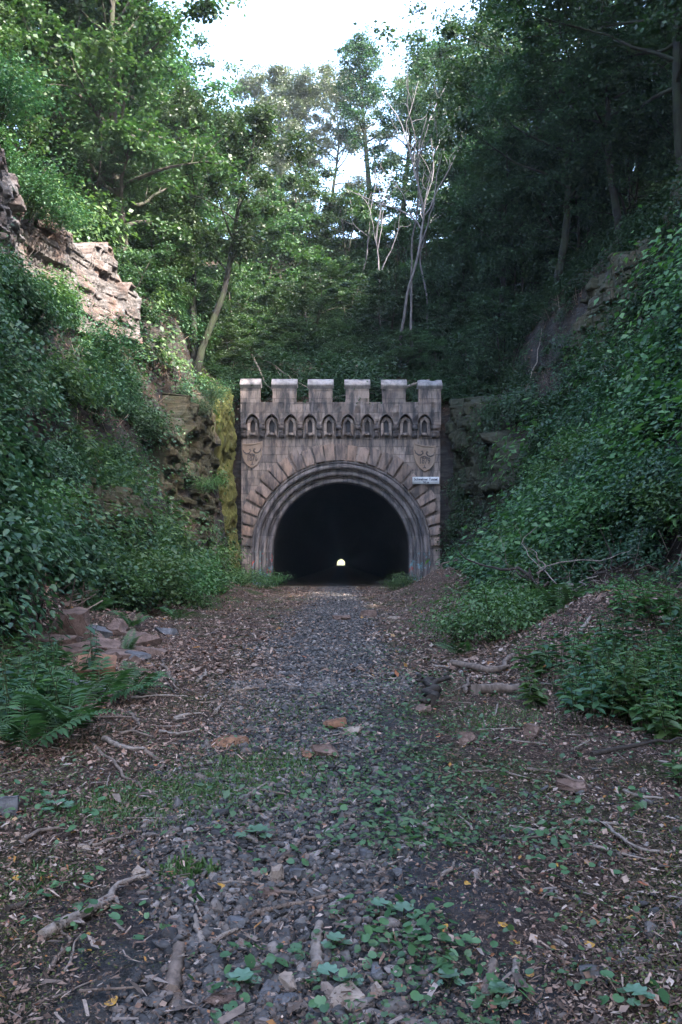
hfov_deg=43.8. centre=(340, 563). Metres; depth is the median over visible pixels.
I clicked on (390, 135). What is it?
broadleaf tree
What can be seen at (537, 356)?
fallen branch
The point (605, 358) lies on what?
leafy shrub
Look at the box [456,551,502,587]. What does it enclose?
leafy shrub
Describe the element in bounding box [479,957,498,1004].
fallen stick
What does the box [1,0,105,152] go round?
broadleaf tree
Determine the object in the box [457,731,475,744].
loose stone
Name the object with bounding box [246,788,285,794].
dry twig
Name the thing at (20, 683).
woodland herb
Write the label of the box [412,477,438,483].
name sign
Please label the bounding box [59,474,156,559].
leafy shrub
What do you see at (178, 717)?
fallen stick
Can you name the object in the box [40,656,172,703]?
fern
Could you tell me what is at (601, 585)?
leafy shrub
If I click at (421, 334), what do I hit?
broadleaf tree
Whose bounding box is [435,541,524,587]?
leafy shrub
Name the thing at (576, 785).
loose stone
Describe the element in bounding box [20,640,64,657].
fern
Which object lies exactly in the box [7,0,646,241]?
sky
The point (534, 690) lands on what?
woodland herb
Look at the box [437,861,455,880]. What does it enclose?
fallen stick
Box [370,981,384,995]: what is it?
loose stone
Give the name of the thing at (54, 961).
fallen stick
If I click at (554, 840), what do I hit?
ground ivy
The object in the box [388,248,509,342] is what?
understorey bush
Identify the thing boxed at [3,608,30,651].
woodland herb
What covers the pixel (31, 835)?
fallen stick
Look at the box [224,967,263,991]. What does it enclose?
seedling
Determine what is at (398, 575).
leafy shrub
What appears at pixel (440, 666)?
fallen stick
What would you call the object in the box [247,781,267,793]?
fallen stick
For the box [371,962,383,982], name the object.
loose stone
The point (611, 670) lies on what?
woodland herb
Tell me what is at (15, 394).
leafy shrub
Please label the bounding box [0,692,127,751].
fern
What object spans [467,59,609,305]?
broadleaf tree
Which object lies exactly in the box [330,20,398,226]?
broadleaf tree
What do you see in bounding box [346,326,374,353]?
broadleaf tree
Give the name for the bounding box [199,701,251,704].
fallen stick
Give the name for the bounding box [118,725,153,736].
fallen stick
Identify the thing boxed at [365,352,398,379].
broadleaf tree
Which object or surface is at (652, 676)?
woodland herb
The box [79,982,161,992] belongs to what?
dry twig
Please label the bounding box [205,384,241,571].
mossy wall
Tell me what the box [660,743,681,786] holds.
woodland herb
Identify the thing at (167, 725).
dry twig
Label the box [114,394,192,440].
leafy shrub
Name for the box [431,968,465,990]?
seedling
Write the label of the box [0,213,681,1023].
ground
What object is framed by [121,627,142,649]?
fern
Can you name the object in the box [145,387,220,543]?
rock crag
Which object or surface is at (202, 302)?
broadleaf tree
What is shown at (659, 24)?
broadleaf tree
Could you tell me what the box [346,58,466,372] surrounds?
dead tree
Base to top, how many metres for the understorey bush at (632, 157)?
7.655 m
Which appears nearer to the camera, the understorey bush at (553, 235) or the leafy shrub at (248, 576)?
the leafy shrub at (248, 576)
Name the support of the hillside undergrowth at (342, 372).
on the hillside
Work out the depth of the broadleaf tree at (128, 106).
38.04 m
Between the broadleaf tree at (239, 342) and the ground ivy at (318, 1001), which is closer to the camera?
the ground ivy at (318, 1001)
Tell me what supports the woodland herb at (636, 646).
on the ground at (534, 351)
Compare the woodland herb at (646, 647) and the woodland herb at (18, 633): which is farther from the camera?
the woodland herb at (18, 633)
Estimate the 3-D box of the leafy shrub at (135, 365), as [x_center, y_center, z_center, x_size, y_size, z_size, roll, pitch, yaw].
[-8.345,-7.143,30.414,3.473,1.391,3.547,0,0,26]
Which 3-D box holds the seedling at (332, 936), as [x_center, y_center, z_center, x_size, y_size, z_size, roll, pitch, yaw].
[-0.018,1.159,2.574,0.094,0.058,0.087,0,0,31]
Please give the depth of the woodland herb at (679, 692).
5.98 m
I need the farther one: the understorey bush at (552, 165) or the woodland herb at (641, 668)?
the understorey bush at (552, 165)
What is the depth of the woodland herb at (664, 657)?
7.01 m
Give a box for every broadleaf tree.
[0,0,72,70]
[0,0,157,184]
[0,0,161,124]
[0,0,253,254]
[0,3,52,166]
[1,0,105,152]
[8,58,152,192]
[18,0,278,276]
[32,105,171,248]
[60,141,190,257]
[67,0,256,220]
[81,33,209,190]
[90,218,182,352]
[105,77,260,276]
[129,190,213,305]
[146,75,321,384]
[159,199,223,318]
[173,252,237,365]
[178,280,225,339]
[197,118,254,291]
[199,172,337,305]
[199,260,278,351]
[199,311,244,369]
[208,316,258,372]
[211,126,266,221]
[212,134,295,227]
[214,262,288,327]
[222,194,288,268]
[224,61,362,204]
[227,160,373,288]
[230,55,386,236]
[231,329,287,374]
[234,304,273,348]
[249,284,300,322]
[252,226,328,296]
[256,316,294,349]
[261,194,327,261]
[261,317,299,351]
[266,270,366,347]
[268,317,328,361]
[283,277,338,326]
[292,180,410,294]
[298,201,355,268]
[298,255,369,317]
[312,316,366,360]
[312,350,343,373]
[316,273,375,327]
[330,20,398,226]
[332,186,403,258]
[332,265,450,349]
[341,259,399,312]
[343,8,564,282]
[344,212,439,290]
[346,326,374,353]
[353,0,671,304]
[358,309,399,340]
[362,329,402,363]
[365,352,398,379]
[368,278,415,323]
[371,1,574,222]
[375,65,437,256]
[375,258,465,327]
[375,329,436,379]
[384,319,407,338]
[386,139,543,306]
[386,326,419,346]
[386,346,417,378]
[388,204,449,276]
[389,84,486,234]
[395,294,439,329]
[402,327,443,374]
[404,321,441,357]
[409,335,461,378]
[412,297,473,362]
[412,305,451,335]
[413,330,439,359]
[415,355,448,379]
[424,134,487,307]
[426,14,575,136]
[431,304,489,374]
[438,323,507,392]
[446,119,563,342]
[450,43,539,245]
[457,0,681,237]
[466,0,681,178]
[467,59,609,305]
[476,97,641,289]
[532,0,668,187]
[578,0,681,182]
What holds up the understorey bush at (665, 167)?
on the ground at (534, 351)
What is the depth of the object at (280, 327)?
52.35 m
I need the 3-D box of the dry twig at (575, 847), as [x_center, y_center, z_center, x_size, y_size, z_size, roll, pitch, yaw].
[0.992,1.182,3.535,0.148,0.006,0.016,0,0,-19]
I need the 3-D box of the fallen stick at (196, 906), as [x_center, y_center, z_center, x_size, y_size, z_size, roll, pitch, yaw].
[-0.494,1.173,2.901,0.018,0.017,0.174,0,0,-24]
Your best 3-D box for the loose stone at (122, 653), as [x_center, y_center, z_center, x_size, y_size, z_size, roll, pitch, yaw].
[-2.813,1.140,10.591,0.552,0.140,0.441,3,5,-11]
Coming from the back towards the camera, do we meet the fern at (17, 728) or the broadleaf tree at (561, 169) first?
the broadleaf tree at (561, 169)
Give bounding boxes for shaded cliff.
[570,180,681,371]
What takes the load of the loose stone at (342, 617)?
on the ground at (534, 351)
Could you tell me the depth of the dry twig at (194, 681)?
8.41 m
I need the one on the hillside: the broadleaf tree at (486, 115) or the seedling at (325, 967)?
the broadleaf tree at (486, 115)
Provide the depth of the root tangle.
15.12 m
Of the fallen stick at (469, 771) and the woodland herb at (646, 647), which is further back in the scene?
the woodland herb at (646, 647)
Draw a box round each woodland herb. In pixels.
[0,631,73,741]
[0,634,44,670]
[0,638,43,685]
[0,651,49,708]
[0,693,26,741]
[1,667,44,699]
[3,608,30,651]
[6,658,72,696]
[20,653,80,719]
[22,617,105,676]
[510,625,564,679]
[514,658,584,710]
[527,605,628,698]
[546,612,635,663]
[554,638,637,728]
[554,666,620,714]
[575,631,637,683]
[577,650,668,721]
[587,654,653,698]
[594,642,681,732]
[595,611,674,662]
[596,580,681,651]
[600,636,670,709]
[606,571,661,617]
[616,668,681,733]
[629,682,681,745]
[631,637,669,674]
[635,570,681,625]
[636,631,681,663]
[637,648,665,685]
[643,621,681,678]
[644,642,681,720]
[653,628,681,654]
[656,618,681,668]
[656,638,681,689]
[656,647,681,720]
[659,657,681,689]
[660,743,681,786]
[671,592,681,624]
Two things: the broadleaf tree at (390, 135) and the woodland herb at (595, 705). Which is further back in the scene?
the broadleaf tree at (390, 135)
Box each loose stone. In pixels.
[0,795,18,815]
[1,641,39,656]
[30,632,42,639]
[34,633,80,644]
[50,607,90,636]
[62,642,98,658]
[67,679,116,696]
[72,653,116,677]
[76,843,91,851]
[82,637,120,650]
[84,630,104,639]
[88,624,112,637]
[100,648,137,659]
[106,618,128,634]
[107,652,122,661]
[119,645,167,654]
[125,650,151,659]
[128,630,162,645]
[129,655,144,664]
[131,865,145,875]
[154,627,178,634]
[202,986,235,1005]
[211,735,249,747]
[227,916,244,929]
[257,979,281,997]
[262,887,280,899]
[268,864,283,880]
[273,992,298,1004]
[278,971,296,991]
[289,868,305,882]
[301,751,311,758]
[311,743,338,757]
[323,717,346,727]
[328,980,364,1009]
[332,615,350,619]
[341,726,362,735]
[358,847,373,859]
[359,610,376,616]
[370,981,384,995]
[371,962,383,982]
[390,868,402,879]
[415,704,430,713]
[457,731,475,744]
[472,978,481,990]
[523,723,539,738]
[555,778,589,792]
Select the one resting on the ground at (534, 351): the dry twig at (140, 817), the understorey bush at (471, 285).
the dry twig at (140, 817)
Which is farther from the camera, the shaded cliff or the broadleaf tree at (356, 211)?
the broadleaf tree at (356, 211)
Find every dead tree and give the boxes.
[335,130,403,309]
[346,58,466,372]
[359,169,410,344]
[372,80,455,360]
[391,119,453,333]
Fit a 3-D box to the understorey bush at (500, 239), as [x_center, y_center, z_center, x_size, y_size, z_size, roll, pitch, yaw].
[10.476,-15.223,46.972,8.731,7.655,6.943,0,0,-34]
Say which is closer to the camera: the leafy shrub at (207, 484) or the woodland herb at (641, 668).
the woodland herb at (641, 668)
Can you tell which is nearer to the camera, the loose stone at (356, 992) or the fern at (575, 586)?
the loose stone at (356, 992)
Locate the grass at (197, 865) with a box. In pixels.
[1,688,604,903]
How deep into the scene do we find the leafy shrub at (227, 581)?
28.68 m
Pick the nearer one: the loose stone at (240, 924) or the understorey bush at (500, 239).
the loose stone at (240, 924)
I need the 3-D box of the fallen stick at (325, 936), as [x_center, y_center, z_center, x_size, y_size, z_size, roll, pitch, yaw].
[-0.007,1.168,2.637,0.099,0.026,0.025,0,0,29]
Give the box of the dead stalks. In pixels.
[0,237,681,657]
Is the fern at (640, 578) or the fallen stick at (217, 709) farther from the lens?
the fern at (640, 578)
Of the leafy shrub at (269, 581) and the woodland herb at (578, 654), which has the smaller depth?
the woodland herb at (578, 654)
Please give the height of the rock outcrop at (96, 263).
4.847 m
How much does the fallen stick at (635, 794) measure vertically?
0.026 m
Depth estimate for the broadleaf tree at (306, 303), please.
53.51 m
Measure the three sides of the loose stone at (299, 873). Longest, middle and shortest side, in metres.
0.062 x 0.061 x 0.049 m
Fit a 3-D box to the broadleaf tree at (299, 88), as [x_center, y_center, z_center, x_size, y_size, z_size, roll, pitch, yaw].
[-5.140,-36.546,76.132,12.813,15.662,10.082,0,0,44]
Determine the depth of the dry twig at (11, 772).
4.80 m
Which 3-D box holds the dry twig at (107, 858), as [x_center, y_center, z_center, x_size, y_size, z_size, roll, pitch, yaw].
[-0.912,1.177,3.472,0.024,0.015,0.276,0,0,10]
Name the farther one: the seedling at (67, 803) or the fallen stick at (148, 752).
the fallen stick at (148, 752)
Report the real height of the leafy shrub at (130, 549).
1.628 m
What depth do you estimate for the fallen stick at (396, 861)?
3.36 m
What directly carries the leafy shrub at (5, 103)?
on the shaded outcrop at (11, 201)
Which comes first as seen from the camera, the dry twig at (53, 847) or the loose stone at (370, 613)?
the dry twig at (53, 847)
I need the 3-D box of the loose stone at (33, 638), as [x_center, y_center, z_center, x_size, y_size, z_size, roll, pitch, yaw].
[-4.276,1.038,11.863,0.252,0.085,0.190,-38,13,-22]
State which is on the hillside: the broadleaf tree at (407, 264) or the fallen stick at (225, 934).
the broadleaf tree at (407, 264)
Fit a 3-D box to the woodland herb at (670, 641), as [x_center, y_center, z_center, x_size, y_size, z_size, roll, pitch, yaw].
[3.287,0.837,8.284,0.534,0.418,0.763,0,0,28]
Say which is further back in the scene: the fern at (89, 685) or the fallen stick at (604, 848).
the fern at (89, 685)
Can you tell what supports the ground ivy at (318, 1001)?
on the ground at (534, 351)
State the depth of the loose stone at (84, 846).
3.52 m
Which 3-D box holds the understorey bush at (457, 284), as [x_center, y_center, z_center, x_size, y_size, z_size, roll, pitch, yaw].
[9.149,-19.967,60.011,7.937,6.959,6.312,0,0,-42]
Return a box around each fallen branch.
[251,354,272,391]
[253,351,307,387]
[525,328,541,391]
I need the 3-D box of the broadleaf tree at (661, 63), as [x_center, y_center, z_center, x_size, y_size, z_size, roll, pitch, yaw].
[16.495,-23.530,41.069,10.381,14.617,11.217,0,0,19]
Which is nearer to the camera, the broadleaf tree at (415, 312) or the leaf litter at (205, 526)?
the leaf litter at (205, 526)
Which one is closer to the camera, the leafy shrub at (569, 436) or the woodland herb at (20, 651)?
the woodland herb at (20, 651)
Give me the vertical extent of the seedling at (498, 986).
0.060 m
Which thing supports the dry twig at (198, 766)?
on the ground at (534, 351)
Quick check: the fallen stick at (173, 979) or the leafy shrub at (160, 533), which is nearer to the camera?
the fallen stick at (173, 979)
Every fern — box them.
[0,646,80,673]
[0,656,91,694]
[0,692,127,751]
[1,676,145,736]
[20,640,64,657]
[22,682,106,707]
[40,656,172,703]
[61,576,85,593]
[70,592,123,611]
[96,661,176,695]
[111,610,153,627]
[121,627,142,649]
[155,606,196,619]
[430,611,478,629]
[430,641,472,656]
[524,581,599,610]
[561,584,598,594]
[614,572,659,587]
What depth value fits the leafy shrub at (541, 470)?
25.94 m
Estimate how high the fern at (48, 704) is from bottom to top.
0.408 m
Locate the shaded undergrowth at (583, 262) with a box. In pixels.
[435,155,681,566]
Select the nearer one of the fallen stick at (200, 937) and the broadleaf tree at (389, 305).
the fallen stick at (200, 937)
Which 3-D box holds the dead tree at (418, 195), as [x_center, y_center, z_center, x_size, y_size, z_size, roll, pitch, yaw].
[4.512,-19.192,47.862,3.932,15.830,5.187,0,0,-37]
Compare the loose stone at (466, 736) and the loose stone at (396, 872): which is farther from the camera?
the loose stone at (466, 736)
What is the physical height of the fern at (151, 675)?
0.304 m
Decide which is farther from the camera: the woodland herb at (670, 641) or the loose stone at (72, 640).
the loose stone at (72, 640)
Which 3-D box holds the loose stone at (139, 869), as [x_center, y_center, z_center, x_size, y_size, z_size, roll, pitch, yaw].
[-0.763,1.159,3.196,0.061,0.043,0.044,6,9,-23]
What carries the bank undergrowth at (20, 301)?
on the ground at (534, 351)
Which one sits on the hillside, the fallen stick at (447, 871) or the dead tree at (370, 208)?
the dead tree at (370, 208)
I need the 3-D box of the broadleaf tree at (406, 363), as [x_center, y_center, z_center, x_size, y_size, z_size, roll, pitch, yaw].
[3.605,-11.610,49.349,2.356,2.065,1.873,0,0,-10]
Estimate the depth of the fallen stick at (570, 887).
3.08 m
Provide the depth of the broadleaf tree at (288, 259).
59.44 m
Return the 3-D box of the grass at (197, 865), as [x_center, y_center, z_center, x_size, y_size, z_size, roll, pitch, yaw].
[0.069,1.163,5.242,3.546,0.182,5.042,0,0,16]
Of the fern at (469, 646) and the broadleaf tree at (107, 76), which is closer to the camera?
the fern at (469, 646)
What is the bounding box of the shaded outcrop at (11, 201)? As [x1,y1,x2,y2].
[0,147,26,275]
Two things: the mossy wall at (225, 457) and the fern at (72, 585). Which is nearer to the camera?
the fern at (72, 585)
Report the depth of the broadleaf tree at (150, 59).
51.38 m
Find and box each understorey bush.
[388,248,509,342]
[429,233,486,309]
[444,286,545,397]
[455,233,550,338]
[461,217,592,338]
[480,140,644,282]
[540,99,676,232]
[543,148,673,277]
[605,142,661,198]
[616,60,681,200]
[661,34,681,87]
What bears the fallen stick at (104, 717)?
on the ground at (534, 351)
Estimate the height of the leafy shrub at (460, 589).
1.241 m
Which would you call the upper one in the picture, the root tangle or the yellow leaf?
the root tangle
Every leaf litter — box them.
[0,566,680,683]
[0,586,681,768]
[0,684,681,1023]
[5,220,679,621]
[187,338,520,409]
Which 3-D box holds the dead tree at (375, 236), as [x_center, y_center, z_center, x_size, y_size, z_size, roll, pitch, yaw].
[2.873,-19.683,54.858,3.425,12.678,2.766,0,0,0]
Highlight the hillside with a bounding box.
[189,238,538,566]
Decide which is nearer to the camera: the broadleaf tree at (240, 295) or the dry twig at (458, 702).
the dry twig at (458, 702)
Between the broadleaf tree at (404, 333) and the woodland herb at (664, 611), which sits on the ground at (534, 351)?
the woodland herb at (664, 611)
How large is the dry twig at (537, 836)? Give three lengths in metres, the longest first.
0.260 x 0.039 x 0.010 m
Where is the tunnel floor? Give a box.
[274,565,401,586]
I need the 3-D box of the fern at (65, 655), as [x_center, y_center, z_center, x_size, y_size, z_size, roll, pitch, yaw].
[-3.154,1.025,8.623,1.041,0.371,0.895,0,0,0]
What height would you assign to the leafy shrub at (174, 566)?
1.696 m
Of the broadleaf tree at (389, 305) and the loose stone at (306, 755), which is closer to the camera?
the loose stone at (306, 755)
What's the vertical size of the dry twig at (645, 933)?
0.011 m
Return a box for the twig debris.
[0,593,681,1023]
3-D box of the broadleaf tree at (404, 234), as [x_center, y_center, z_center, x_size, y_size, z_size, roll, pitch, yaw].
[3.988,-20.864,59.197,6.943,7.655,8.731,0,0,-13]
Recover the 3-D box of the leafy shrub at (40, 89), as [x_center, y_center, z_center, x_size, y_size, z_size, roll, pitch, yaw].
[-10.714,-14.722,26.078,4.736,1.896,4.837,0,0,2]
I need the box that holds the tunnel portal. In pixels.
[240,379,442,587]
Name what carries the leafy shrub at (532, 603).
on the ground at (534, 351)
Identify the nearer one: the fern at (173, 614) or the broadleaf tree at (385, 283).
the fern at (173, 614)
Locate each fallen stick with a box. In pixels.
[5,896,47,911]
[21,826,59,842]
[37,873,148,939]
[46,930,72,973]
[70,710,131,718]
[92,743,154,793]
[92,830,141,846]
[101,735,146,750]
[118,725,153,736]
[129,711,141,725]
[131,694,187,698]
[143,749,168,771]
[155,669,214,700]
[158,729,199,734]
[161,662,179,690]
[163,941,185,992]
[173,712,201,720]
[188,896,201,917]
[193,914,205,942]
[196,669,206,681]
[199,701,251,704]
[200,927,237,946]
[213,702,223,713]
[217,880,261,884]
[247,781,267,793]
[254,891,339,915]
[277,835,316,863]
[309,920,323,970]
[324,933,352,944]
[378,859,399,864]
[433,665,449,667]
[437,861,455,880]
[443,770,495,775]
[449,653,515,672]
[451,673,471,692]
[471,683,519,695]
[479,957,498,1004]
[484,829,505,840]
[504,864,531,889]
[509,825,556,830]
[510,957,520,981]
[526,767,591,786]
[561,882,589,895]
[568,818,623,824]
[571,740,589,749]
[577,616,591,631]
[590,737,681,756]
[593,844,645,859]
[601,821,671,853]
[622,789,661,798]
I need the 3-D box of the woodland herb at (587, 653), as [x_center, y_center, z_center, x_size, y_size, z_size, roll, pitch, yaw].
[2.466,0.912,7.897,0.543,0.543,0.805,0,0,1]
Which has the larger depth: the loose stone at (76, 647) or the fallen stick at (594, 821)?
the loose stone at (76, 647)
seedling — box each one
[42,798,74,812]
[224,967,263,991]
[233,824,272,840]
[309,962,344,984]
[321,931,352,950]
[343,972,363,986]
[365,898,394,916]
[387,901,414,922]
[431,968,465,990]
[480,981,521,1006]
[617,983,655,1008]
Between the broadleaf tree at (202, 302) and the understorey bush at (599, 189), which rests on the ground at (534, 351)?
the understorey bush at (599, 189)
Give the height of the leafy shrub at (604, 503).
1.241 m
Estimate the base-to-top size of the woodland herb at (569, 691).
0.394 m
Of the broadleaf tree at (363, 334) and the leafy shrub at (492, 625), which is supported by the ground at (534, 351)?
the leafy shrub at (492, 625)
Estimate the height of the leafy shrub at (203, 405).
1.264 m
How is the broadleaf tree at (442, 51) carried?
on the hillside
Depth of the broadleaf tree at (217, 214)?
60.95 m
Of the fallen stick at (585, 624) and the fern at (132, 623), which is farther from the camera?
the fern at (132, 623)
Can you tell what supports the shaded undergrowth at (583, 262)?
on the ground at (534, 351)
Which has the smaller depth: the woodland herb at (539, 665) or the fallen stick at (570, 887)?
the fallen stick at (570, 887)
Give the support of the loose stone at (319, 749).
on the ground at (534, 351)
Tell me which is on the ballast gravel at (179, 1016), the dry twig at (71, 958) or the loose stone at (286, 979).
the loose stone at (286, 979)
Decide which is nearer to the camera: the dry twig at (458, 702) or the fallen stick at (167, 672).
the dry twig at (458, 702)
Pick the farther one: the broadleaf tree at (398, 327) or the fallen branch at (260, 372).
the broadleaf tree at (398, 327)
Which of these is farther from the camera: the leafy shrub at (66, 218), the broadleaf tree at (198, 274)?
the broadleaf tree at (198, 274)
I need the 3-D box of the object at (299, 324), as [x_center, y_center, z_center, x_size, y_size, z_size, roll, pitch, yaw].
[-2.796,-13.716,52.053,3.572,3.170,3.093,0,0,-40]
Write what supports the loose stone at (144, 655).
on the ground at (534, 351)
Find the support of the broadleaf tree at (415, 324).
on the hillside
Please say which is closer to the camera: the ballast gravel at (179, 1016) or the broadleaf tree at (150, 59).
the ballast gravel at (179, 1016)
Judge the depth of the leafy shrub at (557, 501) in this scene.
20.76 m
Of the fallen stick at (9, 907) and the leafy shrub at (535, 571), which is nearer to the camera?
the fallen stick at (9, 907)
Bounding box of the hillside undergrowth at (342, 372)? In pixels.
[178,236,589,410]
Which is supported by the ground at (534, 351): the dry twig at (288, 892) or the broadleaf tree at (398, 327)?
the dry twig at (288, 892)
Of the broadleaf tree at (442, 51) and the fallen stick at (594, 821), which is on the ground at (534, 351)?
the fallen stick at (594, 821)
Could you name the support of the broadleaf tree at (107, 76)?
on the ground at (534, 351)
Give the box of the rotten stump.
[415,672,450,705]
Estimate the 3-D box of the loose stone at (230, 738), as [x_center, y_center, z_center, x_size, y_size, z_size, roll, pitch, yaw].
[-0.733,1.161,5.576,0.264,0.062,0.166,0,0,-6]
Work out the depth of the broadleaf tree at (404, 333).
48.73 m
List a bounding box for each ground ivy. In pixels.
[0,576,681,864]
[0,704,681,1023]
[0,755,679,1023]
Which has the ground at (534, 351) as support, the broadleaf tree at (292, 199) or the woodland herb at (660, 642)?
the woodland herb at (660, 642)
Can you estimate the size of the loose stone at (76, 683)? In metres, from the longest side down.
0.506 x 0.330 x 0.142 m
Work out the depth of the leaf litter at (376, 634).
12.66 m
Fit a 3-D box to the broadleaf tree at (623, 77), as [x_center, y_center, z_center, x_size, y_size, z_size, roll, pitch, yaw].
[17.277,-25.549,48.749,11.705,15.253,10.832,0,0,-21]
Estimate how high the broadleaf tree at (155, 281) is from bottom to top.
5.219 m
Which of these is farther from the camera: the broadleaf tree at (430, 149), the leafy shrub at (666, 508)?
the broadleaf tree at (430, 149)
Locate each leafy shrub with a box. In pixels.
[0,35,87,130]
[0,48,86,136]
[0,333,80,448]
[5,135,103,227]
[11,465,96,551]
[24,187,110,233]
[27,263,94,323]
[28,474,109,535]
[46,344,153,428]
[59,474,156,559]
[71,304,166,377]
[71,551,184,614]
[88,449,189,521]
[92,536,220,612]
[102,346,162,385]
[102,533,206,597]
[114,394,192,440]
[141,508,191,555]
[160,573,236,607]
[164,581,239,611]
[170,393,232,419]
[171,552,235,602]
[180,551,223,592]
[186,473,235,493]
[190,376,241,405]
[199,538,249,574]
[206,566,251,594]
[226,561,281,587]
[249,571,296,588]
[377,576,407,590]
[385,569,423,589]
[397,580,576,649]
[399,597,519,644]
[420,571,513,612]
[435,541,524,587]
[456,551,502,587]
[469,527,507,552]
[472,571,570,629]
[484,590,594,628]
[485,545,584,595]
[492,459,613,540]
[492,514,536,545]
[494,536,594,568]
[514,451,573,493]
[535,421,602,486]
[538,422,599,454]
[546,474,647,529]
[563,318,679,415]
[572,569,681,595]
[584,338,665,392]
[585,405,678,461]
[608,460,681,540]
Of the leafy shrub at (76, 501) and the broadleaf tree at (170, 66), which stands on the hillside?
the broadleaf tree at (170, 66)
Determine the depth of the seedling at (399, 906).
2.82 m
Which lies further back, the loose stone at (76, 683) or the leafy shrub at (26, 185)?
the leafy shrub at (26, 185)
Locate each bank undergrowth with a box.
[0,121,257,662]
[430,182,681,602]
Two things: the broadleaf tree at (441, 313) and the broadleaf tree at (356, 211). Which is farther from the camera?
the broadleaf tree at (356, 211)
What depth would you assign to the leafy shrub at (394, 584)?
37.73 m
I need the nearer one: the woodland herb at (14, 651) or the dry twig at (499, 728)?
the dry twig at (499, 728)
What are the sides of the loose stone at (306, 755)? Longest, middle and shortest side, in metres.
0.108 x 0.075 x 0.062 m
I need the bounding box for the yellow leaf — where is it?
[104,996,117,1005]
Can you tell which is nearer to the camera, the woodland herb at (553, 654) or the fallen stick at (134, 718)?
the fallen stick at (134, 718)
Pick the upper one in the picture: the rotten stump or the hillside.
the hillside
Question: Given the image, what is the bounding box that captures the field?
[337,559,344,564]
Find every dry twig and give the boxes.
[0,769,21,775]
[3,1013,22,1020]
[12,834,69,846]
[16,903,58,910]
[34,842,66,854]
[51,979,95,999]
[64,934,80,971]
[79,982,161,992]
[102,845,127,860]
[124,817,159,818]
[147,725,180,726]
[176,762,215,772]
[178,680,210,682]
[226,687,258,692]
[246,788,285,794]
[259,888,296,894]
[320,732,343,737]
[353,856,380,867]
[420,740,453,743]
[437,701,471,703]
[455,810,472,829]
[479,728,519,729]
[498,834,547,841]
[501,738,547,745]
[506,771,534,780]
[563,845,592,849]
[615,916,652,938]
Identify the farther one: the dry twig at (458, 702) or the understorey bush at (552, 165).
the understorey bush at (552, 165)
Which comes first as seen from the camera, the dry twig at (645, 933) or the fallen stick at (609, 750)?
the dry twig at (645, 933)
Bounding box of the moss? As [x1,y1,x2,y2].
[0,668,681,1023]
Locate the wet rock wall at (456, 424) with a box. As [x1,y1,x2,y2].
[445,394,540,566]
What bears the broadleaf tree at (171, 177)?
on the ground at (534, 351)
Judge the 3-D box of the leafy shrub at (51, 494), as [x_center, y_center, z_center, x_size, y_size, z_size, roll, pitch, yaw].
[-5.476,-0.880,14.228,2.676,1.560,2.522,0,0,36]
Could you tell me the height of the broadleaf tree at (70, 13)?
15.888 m
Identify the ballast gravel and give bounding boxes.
[0,679,681,1023]
[140,399,547,691]
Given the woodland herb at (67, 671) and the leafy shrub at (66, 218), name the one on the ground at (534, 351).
the woodland herb at (67, 671)
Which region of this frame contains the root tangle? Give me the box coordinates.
[459,514,681,631]
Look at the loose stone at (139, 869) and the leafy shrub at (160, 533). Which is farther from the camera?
the leafy shrub at (160, 533)
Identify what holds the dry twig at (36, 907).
on the ground at (534, 351)
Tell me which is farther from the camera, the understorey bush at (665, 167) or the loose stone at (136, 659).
the understorey bush at (665, 167)
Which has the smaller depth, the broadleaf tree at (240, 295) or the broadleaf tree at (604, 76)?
the broadleaf tree at (604, 76)
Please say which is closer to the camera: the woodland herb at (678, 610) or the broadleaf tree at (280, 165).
the woodland herb at (678, 610)
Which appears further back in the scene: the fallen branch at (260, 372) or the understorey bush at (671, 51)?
the fallen branch at (260, 372)
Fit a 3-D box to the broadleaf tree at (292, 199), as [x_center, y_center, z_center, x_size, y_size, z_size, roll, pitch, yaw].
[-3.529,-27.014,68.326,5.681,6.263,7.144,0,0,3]
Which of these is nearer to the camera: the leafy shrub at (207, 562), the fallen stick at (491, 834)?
the fallen stick at (491, 834)
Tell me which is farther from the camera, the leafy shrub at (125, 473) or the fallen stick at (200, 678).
the leafy shrub at (125, 473)
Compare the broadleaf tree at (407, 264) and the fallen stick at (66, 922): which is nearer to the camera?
the fallen stick at (66, 922)
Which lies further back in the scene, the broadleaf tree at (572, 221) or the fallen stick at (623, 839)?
the broadleaf tree at (572, 221)
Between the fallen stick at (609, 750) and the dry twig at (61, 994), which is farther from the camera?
the fallen stick at (609, 750)
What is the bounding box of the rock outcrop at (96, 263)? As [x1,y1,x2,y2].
[12,206,142,346]
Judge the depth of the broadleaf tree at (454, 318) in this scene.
49.25 m
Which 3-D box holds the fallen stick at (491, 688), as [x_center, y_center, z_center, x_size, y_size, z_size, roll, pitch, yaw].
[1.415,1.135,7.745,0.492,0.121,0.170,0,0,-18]
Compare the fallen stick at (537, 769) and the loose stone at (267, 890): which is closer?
the loose stone at (267, 890)
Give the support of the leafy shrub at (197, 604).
on the ground at (534, 351)

